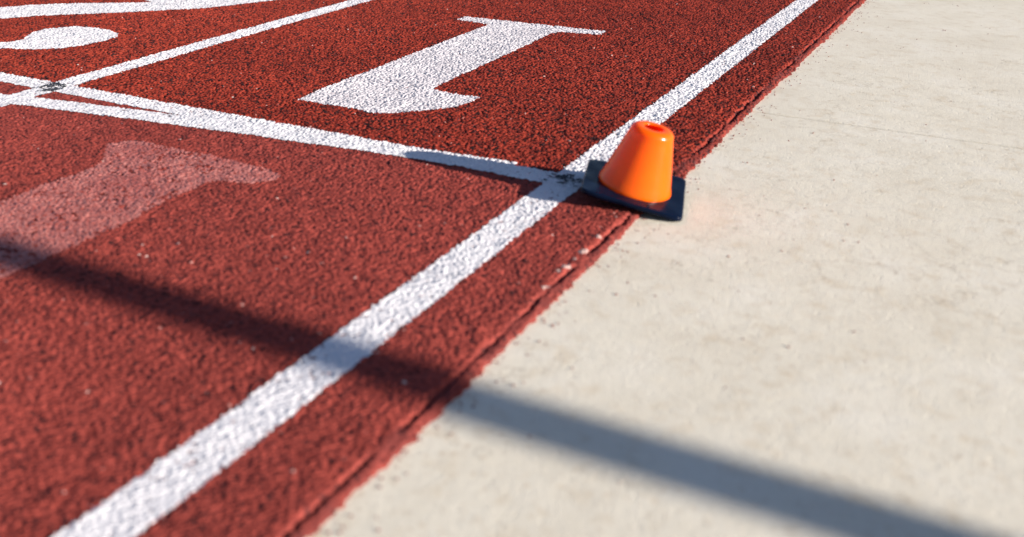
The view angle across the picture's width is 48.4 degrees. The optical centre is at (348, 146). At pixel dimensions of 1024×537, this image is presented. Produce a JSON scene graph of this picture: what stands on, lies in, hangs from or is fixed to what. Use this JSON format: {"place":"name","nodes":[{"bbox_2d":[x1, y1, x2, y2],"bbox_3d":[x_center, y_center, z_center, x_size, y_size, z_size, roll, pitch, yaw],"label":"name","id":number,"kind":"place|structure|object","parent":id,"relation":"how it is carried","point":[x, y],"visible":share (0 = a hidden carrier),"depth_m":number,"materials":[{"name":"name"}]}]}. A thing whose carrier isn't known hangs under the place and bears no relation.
{"place":"outdoors","nodes":[
{"label":"outdoors","id":0,"kind":"place"},
{"bbox_2d":[0,0,865,536],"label":"running track","id":1,"kind":"structure","parent":0,"point":[144,342],"depth_m":1.37,"materials":[{"name":"red rubber"}]},
{"bbox_2d":[0,0,272,48],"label":"lane number","id":2,"kind":"object","parent":1,"relation":"on","point":[62,37],"visible":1,"depth_m":2.73,"materials":[{"name":"white paint"}]},
{"bbox_2d":[0,140,279,277],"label":"faded number","id":3,"kind":"object","parent":1,"relation":"on","point":[94,214],"visible":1,"depth_m":1.48,"materials":[{"name":"pink paint"}]},
{"bbox_2d":[0,0,369,106],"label":"lane line","id":4,"kind":"object","parent":1,"relation":"on","point":[111,70],"visible":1,"depth_m":2.34,"materials":[{"name":"white paint"}]},
{"bbox_2d":[0,93,516,172],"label":"start line","id":5,"kind":"object","parent":1,"relation":"on","point":[305,136],"visible":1,"depth_m":1.76,"materials":[{"name":"white paint"}]},
{"bbox_2d":[0,72,583,188],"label":"start line","id":6,"kind":"object","parent":1,"relation":"on","point":[535,174],"visible":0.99,"depth_m":1.86,"materials":[{"name":"white paint"}]},
{"bbox_2d":[32,82,66,90],"bbox_3d":[-0.546,-0.109,2.034,0.066,0.002,0.069,11,20,30],"label":"paint mark","id":7,"kind":"object","parent":6,"relation":"on","point":[53,84],"visible":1,"depth_m":2.03,"materials":[{"name":"white paint"}]},
{"bbox_2d":[541,173,582,186],"bbox_3d":[0.304,0.045,1.541,0.066,0.003,0.048,11,20,30],"label":"paint mark","id":8,"kind":"object","parent":6,"relation":"on","point":[563,176],"visible":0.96,"depth_m":1.54,"materials":[{"name":"white paint"}]},
{"bbox_2d":[54,0,817,536],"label":"lane line","id":9,"kind":"object","parent":1,"relation":"on","point":[218,446],"visible":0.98,"depth_m":1.06,"materials":[{"name":"white paint"}]},
{"bbox_2d":[298,16,605,113],"bbox_3d":[0.208,-0.177,2.257,0.363,0.004,0.868,11,20,30],"label":"lane number","id":10,"kind":"object","parent":1,"relation":"on","point":[408,70],"visible":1,"depth_m":2.15,"materials":[{"name":"white paint"}]},
{"bbox_2d":[556,264,570,271],"bbox_3d":[0.242,0.137,1.255,0.010,0.004,0.028,11,20,30],"label":"paint spatter","id":11,"kind":"object","parent":1,"relation":"on","point":[567,266],"visible":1,"depth_m":1.26,"materials":[{"name":"white paint"}]},
{"bbox_2d":[578,249,587,253],"bbox_3d":[0.273,0.123,1.302,0.009,0.003,0.017,11,20,30],"label":"paint spatter","id":12,"kind":"object","parent":1,"relation":"on","point":[583,251],"visible":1,"depth_m":1.30,"materials":[{"name":"white paint"}]},
{"bbox_2d":[310,0,1023,536],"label":"pavement","id":13,"kind":"structure","parent":0,"point":[690,394],"depth_m":1.09,"materials":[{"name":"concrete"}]},
{"bbox_2d":[580,121,685,221],"bbox_3d":[0.384,0.019,1.461,0.131,0.096,0.131,17,23,11],"label":"marker cone","id":14,"kind":"object","parent":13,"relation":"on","point":[634,171],"visible":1,"depth_m":1.43,"materials":[{"name":"plastic"}]},
{"bbox_2d":[328,0,981,533],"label":"rubber crumbs","id":15,"kind":"object","parent":13,"relation":"on","point":[628,282],"visible":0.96,"depth_m":1.15,"materials":[{"name":"red rubber"}]}
]}

